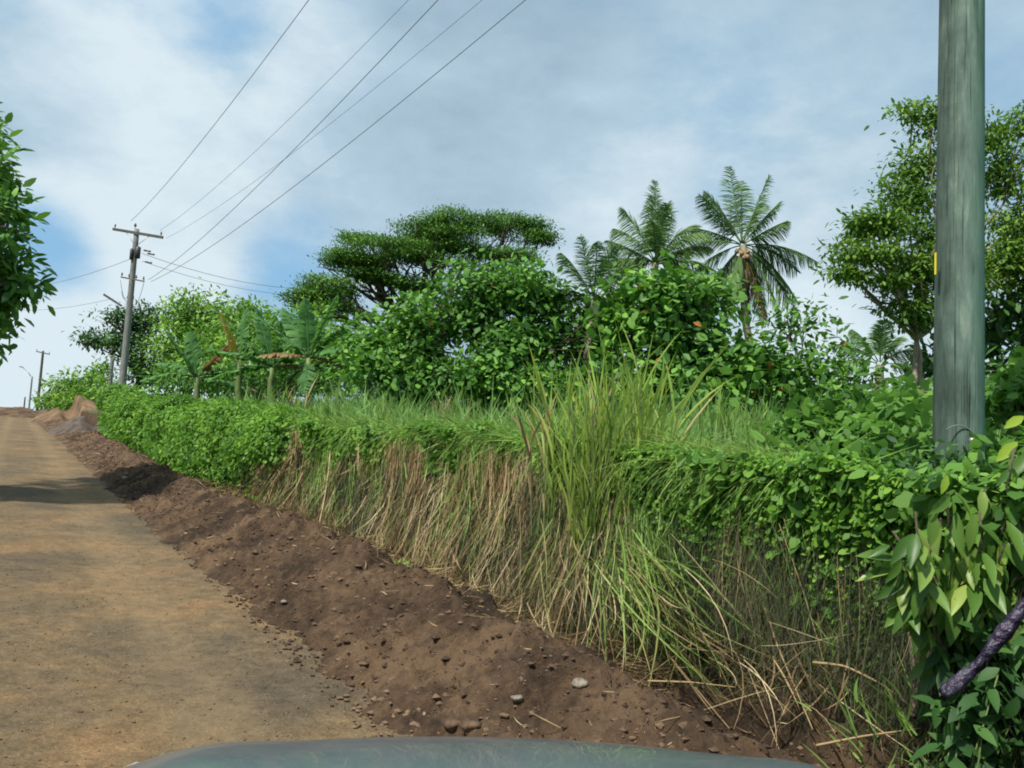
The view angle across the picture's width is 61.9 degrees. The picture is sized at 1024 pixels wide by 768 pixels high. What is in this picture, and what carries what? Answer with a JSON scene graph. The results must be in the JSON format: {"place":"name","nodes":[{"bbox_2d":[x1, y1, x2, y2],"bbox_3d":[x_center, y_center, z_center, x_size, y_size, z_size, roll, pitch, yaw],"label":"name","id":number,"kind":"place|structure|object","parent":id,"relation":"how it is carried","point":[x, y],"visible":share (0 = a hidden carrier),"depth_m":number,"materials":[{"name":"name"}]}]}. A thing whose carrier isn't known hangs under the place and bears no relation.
{"place":"outdoors","nodes":[
{"label":"outdoors","id":0,"kind":"place"},
{"bbox_2d":[0,416,409,767],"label":"dirt road","id":1,"kind":"structure","parent":0,"point":[61,706],"depth_m":5.49,"materials":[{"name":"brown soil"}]},
{"bbox_2d":[0,407,48,417],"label":"earth mound","id":2,"kind":"object","parent":1,"relation":"on","point":[24,412],"visible":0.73,"depth_m":82.33,"materials":[{"name":"soil"}]},
{"bbox_2d":[123,736,824,767],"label":"car","id":3,"kind":"object","parent":1,"relation":"on","point":[432,752],"visible":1,"depth_m":1.34,"materials":[{"name":"paint"}]},
{"bbox_2d":[0,0,1023,410],"label":"sky","id":4,"kind":"structure","parent":0,"point":[568,111],"materials":[{"name":"blue"}]},
{"bbox_2d":[37,406,1022,767],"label":"soil bank","id":5,"kind":"structure","parent":0,"point":[551,686],"depth_m":5.04,"materials":[{"name":"brown soil"}]},
{"bbox_2d":[29,395,100,422],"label":"earth mound","id":6,"kind":"object","parent":5,"relation":"on","point":[80,404],"visible":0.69,"depth_m":64.48,"materials":[{"name":"orange soil"}]},
{"bbox_2d":[94,382,165,453],"bbox_3d":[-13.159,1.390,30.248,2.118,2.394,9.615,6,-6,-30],"label":"vine hedge","id":7,"kind":"object","parent":5,"relation":"on","point":[126,424],"visible":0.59,"depth_m":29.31,"materials":[{"name":"green plant"}]},
{"bbox_2d":[283,414,471,525],"bbox_3d":[-2.405,1.180,11.661,0.642,1.653,7.723,6,-6,-29],"label":"creeper","id":8,"kind":"object","parent":5,"relation":"on","point":[311,428],"visible":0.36,"depth_m":10.52,"materials":[{"name":"green plant"}]},
{"bbox_2d":[393,557,414,566],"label":"cut grass","id":9,"kind":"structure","parent":5,"relation":"on","point":[407,562],"depth_m":8.41,"materials":[{"name":"green plant"}]},
{"bbox_2d":[282,411,539,467],"bbox_3d":[-1.526,0.712,10.747,0.647,1.046,8.791,6,-6,-30],"label":"creeper","id":10,"kind":"object","parent":5,"relation":"on","point":[391,427],"visible":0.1,"depth_m":10.08,"materials":[{"name":"green plant"}]},
{"bbox_2d":[283,429,576,549],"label":"rusty grass","id":11,"kind":"structure","parent":5,"relation":"on","point":[407,461],"depth_m":9.53,"materials":[{"name":"plant"}]},
{"bbox_2d":[229,425,663,643],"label":"dry grass","id":12,"kind":"structure","parent":5,"relation":"on","point":[418,470],"depth_m":8.29,"materials":[{"name":"plant"}]},
{"bbox_2d":[442,717,461,731],"bbox_3d":[-0.288,1.651,4.142,0.097,0.072,0.094,8,-7,-43],"label":"stone","id":13,"kind":"object","parent":5,"relation":"on","point":[451,724],"visible":0.88,"depth_m":4.11,"materials":[{"name":"stone"}]},
{"bbox_2d":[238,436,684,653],"bbox_3d":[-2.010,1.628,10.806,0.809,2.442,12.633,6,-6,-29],"label":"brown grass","id":14,"kind":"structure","parent":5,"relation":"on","point":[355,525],"depth_m":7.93,"materials":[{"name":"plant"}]},
{"bbox_2d":[459,718,481,731],"bbox_3d":[-0.197,1.617,4.042,0.111,0.066,0.079,3,-5,0],"label":"stone","id":15,"kind":"object","parent":5,"relation":"on","point":[468,725],"visible":0.98,"depth_m":4.02,"materials":[{"name":"stone"}]},
{"bbox_2d":[231,431,724,696],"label":"hanging grass","id":16,"kind":"structure","parent":5,"relation":"on","point":[651,536],"depth_m":7.86,"materials":[{"name":"plant"}]},
{"bbox_2d":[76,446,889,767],"bbox_3d":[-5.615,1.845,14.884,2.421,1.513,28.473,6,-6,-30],"label":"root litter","id":17,"kind":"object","parent":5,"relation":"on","point":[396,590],"visible":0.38,"depth_m":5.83,"materials":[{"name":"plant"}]},
{"bbox_2d":[368,529,598,641],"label":"cut grass","id":18,"kind":"structure","parent":5,"relation":"on","point":[494,586],"depth_m":7.53,"materials":[{"name":"plant"}]},
{"bbox_2d":[64,430,929,767],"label":"soil clods","id":19,"kind":"object","parent":5,"relation":"on","point":[502,716],"visible":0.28,"depth_m":5.04,"materials":[{"name":"brown soil"}]},
{"bbox_2d":[463,417,535,496],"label":"creeper","id":20,"kind":"object","parent":5,"relation":"on","point":[511,443],"visible":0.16,"depth_m":7.97,"materials":[{"name":"green plant"}]},
{"bbox_2d":[511,694,522,701],"bbox_3d":[0.022,1.519,4.124,0.054,0.038,0.052,-1,-7,42],"label":"stone","id":21,"kind":"object","parent":5,"relation":"on","point":[517,698],"visible":1,"depth_m":4.11,"materials":[{"name":"grey stone"}]},
{"bbox_2d":[504,362,611,539],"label":"cane grass","id":22,"kind":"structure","parent":5,"relation":"on","point":[547,455],"depth_m":6.74,"materials":[{"name":"plant"}]},
{"bbox_2d":[226,395,912,565],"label":"rim grass","id":23,"kind":"structure","parent":5,"relation":"on","point":[466,439],"depth_m":7.19,"materials":[{"name":"green plant"}]},
{"bbox_2d":[571,677,588,688],"bbox_3d":[0.332,1.453,4.141,0.089,0.057,0.073,3,-5,0],"label":"stone","id":24,"kind":"object","parent":5,"relation":"on","point":[580,682],"visible":0.97,"depth_m":4.12,"materials":[{"name":"beige stone"}]},
{"bbox_2d":[522,316,678,594],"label":"cane grass","id":25,"kind":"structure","parent":5,"relation":"on","point":[588,486],"depth_m":6.27,"materials":[{"name":"plant"}]},
{"bbox_2d":[511,515,813,715],"bbox_3d":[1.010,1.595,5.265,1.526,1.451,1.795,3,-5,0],"label":"cut grass","id":26,"kind":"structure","parent":5,"relation":"on","point":[647,574],"depth_m":5.43,"materials":[{"name":"green plant"}]},
{"bbox_2d":[605,322,735,567],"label":"cane grass","id":27,"kind":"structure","parent":5,"relation":"on","point":[640,420],"depth_m":6.17,"materials":[{"name":"plant"}]},
{"bbox_2d":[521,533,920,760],"bbox_3d":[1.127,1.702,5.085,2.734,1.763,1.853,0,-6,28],"label":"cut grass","id":28,"kind":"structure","parent":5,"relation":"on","point":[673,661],"depth_m":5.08,"materials":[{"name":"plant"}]},
{"bbox_2d":[446,461,1023,767],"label":"stem tangle","id":29,"kind":"object","parent":5,"relation":"on","point":[871,657],"visible":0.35,"depth_m":4.76,"materials":[{"name":"plant"}]},
{"bbox_2d":[469,488,1023,767],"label":"bank weeds","id":30,"kind":"object","parent":5,"relation":"on","point":[533,567],"visible":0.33,"depth_m":4.87,"materials":[{"name":"green plant"}]},
{"bbox_2d":[812,661,909,705],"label":"dry stalk","id":31,"kind":"object","parent":30,"relation":"on","point":[831,664],"visible":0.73,"depth_m":4.30,"materials":[{"name":"plant"}]},
{"bbox_2d":[510,431,1023,734],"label":"creeper","id":32,"kind":"object","parent":5,"relation":"on","point":[969,476],"visible":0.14,"depth_m":4.85,"materials":[{"name":"green plant"}]},
{"bbox_2d":[528,446,1011,683],"bbox_3d":[1.507,1.171,5.070,0.267,1.618,5.686,6,-6,-30],"label":"creeper","id":33,"kind":"object","parent":5,"relation":"on","point":[692,450],"visible":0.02,"depth_m":4.79,"materials":[{"name":"green plant"}]},
{"bbox_2d":[641,612,904,762],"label":"cut grass","id":34,"kind":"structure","parent":5,"relation":"on","point":[793,692],"depth_m":4.48,"materials":[{"name":"plant"}]},
{"bbox_2d":[648,680,735,687],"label":"dry stalk","id":35,"kind":"object","parent":34,"relation":"on","point":[664,681],"visible":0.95,"depth_m":4.88,"materials":[{"name":"plant"}]},
{"bbox_2d":[553,433,1023,755],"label":"creeper","id":36,"kind":"object","parent":5,"relation":"on","point":[828,520],"visible":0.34,"depth_m":4.74,"materials":[{"name":"green plant"}]},
{"bbox_2d":[553,489,1023,737],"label":"vine stems","id":37,"kind":"object","parent":5,"relation":"on","point":[771,589],"visible":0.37,"depth_m":4.85,"materials":[{"name":"plant"}]},
{"bbox_2d":[764,609,812,729],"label":"dry stalk","id":38,"kind":"object","parent":5,"relation":"on","point":[787,669],"visible":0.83,"depth_m":4.60,"materials":[{"name":"plant"}]},
{"bbox_2d":[649,445,1023,646],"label":"creeper","id":39,"kind":"object","parent":5,"relation":"on","point":[904,502],"visible":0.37,"depth_m":4.43,"materials":[{"name":"green plant"}]},
{"bbox_2d":[795,671,1009,767],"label":"cut grass","id":40,"kind":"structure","parent":5,"relation":"on","point":[900,716],"depth_m":3.95,"materials":[{"name":"green plant"}]},
{"bbox_2d":[816,728,921,746],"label":"dry stalk","id":41,"kind":"object","parent":40,"relation":"on","point":[840,740],"visible":0.94,"depth_m":3.98,"materials":[{"name":"beige plant"}]},
{"bbox_2d":[856,416,1023,721],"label":"long leaved shrub","id":42,"kind":"object","parent":5,"relation":"on","point":[937,595],"visible":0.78,"depth_m":3.67,"materials":[{"name":"green plant"}]},
{"bbox_2d":[908,617,1023,767],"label":"leafy plant","id":43,"kind":"object","parent":5,"relation":"on","point":[964,736],"visible":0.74,"depth_m":3.56,"materials":[{"name":"green plant"}]},
{"bbox_2d":[938,597,1023,699],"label":"branch","id":44,"kind":"object","parent":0,"point":[1003,633],"visible":1,"depth_m":3.19,"materials":[{"name":"wood"}]},
{"bbox_3d":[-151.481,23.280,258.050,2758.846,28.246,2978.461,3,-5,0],"label":"ground","id":45,"kind":"structure","parent":0,"visible":0},
{"bbox_2d":[19,366,32,407],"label":"street lamp","id":46,"kind":"object","parent":45,"relation":"on","point":[30,387],"visible":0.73,"depth_m":120.04,"materials":[{"name":"grey metal"}]},
{"bbox_2d":[0,102,57,365],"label":"roadside tree","id":47,"kind":"object","parent":45,"relation":"on","point":[12,277],"visible":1,"depth_m":13.17,"materials":[{"name":"green plant"}]},
{"bbox_2d":[36,351,49,407],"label":"utility pole","id":48,"kind":"object","parent":45,"relation":"on","point":[41,370],"visible":0.76,"depth_m":100.14,"materials":[{"name":"grey wood"}]},
{"bbox_2d":[28,397,57,410],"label":"hill bush","id":49,"kind":"object","parent":45,"relation":"on","point":[40,407],"visible":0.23,"depth_m":95.13,"materials":[{"name":"green plant"}]},
{"bbox_2d":[47,416,101,434],"bbox_3d":[-21.128,2.000,42.040,3.400,2.162,15.000,6,-6,-30],"label":"gravel pile","id":50,"kind":"object","parent":45,"relation":"on","point":[80,423],"visible":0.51,"depth_m":39.77,"materials":[{"name":"grey gravel"}]},
{"bbox_2d":[32,353,119,410],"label":"hill bush","id":51,"kind":"object","parent":45,"relation":"on","point":[66,391],"visible":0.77,"depth_m":73.94,"materials":[{"name":"green plant"}]},
{"bbox_2d":[103,294,121,386],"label":"street light","id":52,"kind":"object","parent":45,"relation":"on","point":[111,360],"visible":0.29,"depth_m":58.13,"materials":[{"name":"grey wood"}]},
{"bbox_2d":[62,298,178,392],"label":"dark tree","id":53,"kind":"object","parent":45,"relation":"on","point":[94,341],"visible":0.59,"depth_m":46.89,"materials":[{"name":"green plant"}]},
{"bbox_2d":[112,223,163,384],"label":"utility pole","id":54,"kind":"object","parent":45,"relation":"on","point":[135,252],"visible":0.93,"depth_m":44.82,"materials":[{"name":"grey wood"}]},
{"bbox_2d":[52,259,129,283],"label":"power line","id":55,"kind":"object","parent":54,"relation":"attached to","point":[92,272],"visible":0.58,"depth_m":48.94,"materials":[{"name":"metal"}]},
{"bbox_2d":[143,261,286,294],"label":"power line","id":56,"kind":"object","parent":54,"relation":"attached to","point":[209,281],"visible":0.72,"depth_m":49.73,"materials":[{"name":"metal"}]},
{"bbox_2d":[142,253,293,288],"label":"power line","id":57,"kind":"object","parent":54,"relation":"attached to","point":[214,275],"visible":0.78,"depth_m":50.37,"materials":[{"name":"metal"}]},
{"bbox_2d":[131,0,308,220],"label":"power line","id":58,"kind":"object","parent":54,"relation":"attached to","point":[229,105],"visible":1,"depth_m":22.93,"materials":[{"name":"metal"}]},
{"bbox_2d":[161,13,395,229],"bbox_3d":[-7.582,-7.677,25.682,0.014,3.040,44.329,6,-6,-30],"label":"power line","id":59,"kind":"object","parent":54,"relation":"attached to","point":[304,104],"visible":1,"depth_m":20.43,"materials":[{"name":"metal"}]},
{"bbox_2d":[148,0,437,279],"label":"power line","id":60,"kind":"object","parent":54,"relation":"attached to","point":[313,129],"visible":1,"depth_m":18.06,"materials":[{"name":"metal"}]},
{"bbox_2d":[167,0,481,237],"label":"power line","id":61,"kind":"object","parent":54,"relation":"attached to","point":[343,113],"visible":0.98,"depth_m":20.91,"materials":[{"name":"metal"}]},
{"bbox_2d":[151,0,524,281],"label":"power line","id":62,"kind":"object","parent":54,"relation":"attached to","point":[362,132],"visible":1,"depth_m":18.06,"materials":[{"name":"metal"}]},
{"bbox_2d":[140,391,202,472],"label":"vine hedge","id":63,"kind":"object","parent":45,"relation":"on","point":[162,416],"visible":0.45,"depth_m":23.25,"materials":[{"name":"green plant"}]},
{"bbox_2d":[130,277,251,391],"bbox_3d":[-14.433,-1.808,39.576,6.339,6.720,5.236,3,-5,0],"label":"bushy tree","id":64,"kind":"object","parent":45,"relation":"on","point":[182,324],"visible":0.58,"depth_m":39.35,"materials":[{"name":"green plant"}]},
{"bbox_2d":[140,331,247,400],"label":"banana plant","id":65,"kind":"object","parent":45,"relation":"on","point":[191,354],"visible":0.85,"depth_m":27.12,"materials":[{"name":"green plant"}]},
{"bbox_2d":[162,395,258,480],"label":"vine hedge","id":66,"kind":"object","parent":45,"relation":"on","point":[192,453],"visible":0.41,"depth_m":18.58,"materials":[{"name":"green plant"}]},
{"bbox_2d":[201,308,299,401],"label":"banana plant","id":67,"kind":"object","parent":45,"relation":"on","point":[233,346],"visible":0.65,"depth_m":26.20,"materials":[{"name":"green plant"}]},
{"bbox_2d":[124,327,387,403],"bbox_3d":[-7.504,-0.093,27.310,11.322,3.175,4.350,0,-6,35],"label":"undergrowth bush","id":68,"kind":"object","parent":45,"relation":"on","point":[256,383],"visible":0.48,"depth_m":27.68,"materials":[{"name":"green plant"}]},
{"bbox_2d":[198,397,319,500],"bbox_3d":[-4.650,1.242,15.573,1.793,2.156,5.547,6,-6,-33],"label":"vine hedge","id":69,"kind":"object","parent":45,"relation":"on","point":[250,440],"visible":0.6,"depth_m":14.70,"materials":[{"name":"green plant"}]},
{"bbox_2d":[207,308,329,403],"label":"banana plant","id":70,"kind":"object","parent":45,"relation":"on","point":[263,335],"visible":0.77,"depth_m":25.13,"materials":[{"name":"green plant"}]},
{"bbox_2d":[159,290,386,403],"bbox_3d":[-8.723,-1.271,33.484,10.754,5.432,5.424,1,-6,26],"label":"bushy tree","id":71,"kind":"object","parent":45,"relation":"on","point":[248,304],"visible":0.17,"depth_m":34.48,"materials":[{"name":"green plant"}]},
{"bbox_2d":[267,375,318,409],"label":"cane grass","id":72,"kind":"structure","parent":45,"relation":"on","point":[307,402],"depth_m":14.45,"materials":[{"name":"plant"}]},
{"bbox_2d":[252,295,365,405],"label":"banana plant","id":73,"kind":"object","parent":45,"relation":"on","point":[305,338],"visible":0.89,"depth_m":24.19,"materials":[{"name":"green plant"}]},
{"bbox_2d":[317,376,351,421],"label":"cane grass","id":74,"kind":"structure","parent":45,"relation":"on","point":[335,400],"depth_m":12.96,"materials":[{"name":"green plant"}]},
{"bbox_2d":[366,386,404,422],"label":"cane grass","id":75,"kind":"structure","parent":45,"relation":"on","point":[387,413],"depth_m":12.04,"materials":[{"name":"green plant"}]},
{"bbox_2d":[269,202,565,401],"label":"rain tree","id":76,"kind":"object","parent":45,"relation":"on","point":[436,232],"visible":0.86,"depth_m":43.10,"materials":[{"name":"green plant"}]},
{"bbox_2d":[180,476,705,692],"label":"straw litter","id":77,"kind":"object","parent":45,"relation":"on","point":[505,610],"visible":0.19,"depth_m":6.19,"materials":[{"name":"beige plant"}]},
{"bbox_2d":[323,244,629,420],"bbox_3d":[-0.610,-1.046,19.785,7.674,4.746,4.043,3,-5,0],"label":"broadleaf tree","id":78,"kind":"object","parent":45,"relation":"on","point":[405,348],"visible":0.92,"depth_m":19.40,"materials":[{"name":"green plant"}]},
{"bbox_2d":[145,351,1023,479],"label":"meadow grass","id":79,"kind":"structure","parent":45,"relation":"on","point":[363,406],"depth_m":10.95,"materials":[{"name":"green plant"}]},
{"bbox_2d":[430,386,480,422],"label":"cane grass","id":80,"kind":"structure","parent":79,"relation":"on","point":[458,394],"depth_m":10.42,"materials":[{"name":"plant"}]},
{"bbox_2d":[495,391,535,426],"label":"cane grass","id":81,"kind":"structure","parent":79,"relation":"on","point":[512,405],"depth_m":10.02,"materials":[{"name":"plant"}]},
{"bbox_2d":[696,384,737,447],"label":"cane grass","id":82,"kind":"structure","parent":79,"relation":"on","point":[721,414],"depth_m":8.45,"materials":[{"name":"green plant"}]},
{"bbox_2d":[732,396,768,441],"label":"cane grass","id":83,"kind":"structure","parent":79,"relation":"on","point":[755,415],"depth_m":8.96,"materials":[{"name":"plant"}]},
{"bbox_2d":[547,234,642,414],"bbox_3d":[1.911,-1.019,19.420,2.442,4.797,1.332,4,-5,-8],"label":"coconut palm","id":84,"kind":"object","parent":45,"relation":"on","point":[603,261],"visible":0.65,"depth_m":19.46,"materials":[{"name":"green plant"}]},
{"bbox_2d":[598,179,716,285],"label":"coconut palm","id":85,"kind":"object","parent":45,"relation":"on","point":[655,240],"visible":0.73,"depth_m":40.30,"materials":[{"name":"green plant"}]},
{"bbox_2d":[344,357,1008,426],"bbox_3d":[4.261,0.405,22.683,18.458,3.020,3.904,2,-5,15],"label":"undergrowth bush","id":86,"kind":"object","parent":45,"relation":"on","point":[756,401],"visible":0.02,"depth_m":22.47,"materials":[{"name":"green plant"}]},
{"bbox_2d":[555,249,826,426],"bbox_3d":[3.748,-0.689,18.063,5.516,4.250,3.921,1,-5,23],"label":"broadleaf tree","id":87,"kind":"object","parent":45,"relation":"on","point":[672,305],"visible":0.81,"depth_m":17.82,"materials":[{"name":"green plant"}]},
{"bbox_2d":[678,166,819,341],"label":"coconut palm","id":88,"kind":"object","parent":45,"relation":"on","point":[743,264],"visible":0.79,"depth_m":42.93,"materials":[{"name":"green plant"}]},
{"bbox_2d":[731,288,908,418],"bbox_3d":[6.571,-0.342,18.430,3.917,3.714,3.834,3,-5,0],"label":"leafy shrub","id":89,"kind":"object","parent":45,"relation":"on","point":[827,377],"visible":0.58,"depth_m":18.17,"materials":[{"name":"green plant"}]},
{"bbox_2d":[738,372,998,466],"bbox_3d":[2.907,0.527,7.102,2.184,1.471,2.816,1,-5,23],"label":"broad creeper","id":90,"kind":"object","parent":45,"relation":"on","point":[840,422],"visible":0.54,"depth_m":7.17,"materials":[{"name":"green plant"}]},
{"bbox_2d":[831,319,928,400],"bbox_3d":[10.391,0.051,24.303,2.949,3.733,1.270,3,-5,0],"label":"coconut palm","id":91,"kind":"object","parent":45,"relation":"on","point":[879,336],"visible":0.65,"depth_m":24.20,"materials":[{"name":"green plant"}]},
{"bbox_2d":[809,92,1023,392],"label":"feathery tree","id":92,"kind":"object","parent":45,"relation":"on","point":[905,274],"visible":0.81,"depth_m":15.15,"materials":[{"name":"green plant"}]},
{"bbox_2d":[850,436,1023,476],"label":"creeper","id":93,"kind":"object","parent":45,"relation":"on","point":[932,456],"visible":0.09,"depth_m":5.27,"materials":[{"name":"green plant"}]},
{"bbox_2d":[884,248,1023,392],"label":"dense tree","id":94,"kind":"object","parent":45,"relation":"on","point":[999,329],"visible":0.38,"depth_m":15.92,"materials":[{"name":"green plant"}]},
{"bbox_2d":[932,0,984,471],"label":"utility pole","id":95,"kind":"object","parent":45,"relation":"on","point":[958,414],"visible":0.63,"depth_m":5.72,"materials":[{"name":"grey wood"}]},
{"bbox_2d":[917,345,1023,478],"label":"broad creeper","id":96,"kind":"object","parent":45,"relation":"on","point":[1004,397],"visible":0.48,"depth_m":6.91,"materials":[{"name":"green plant"}]}
]}

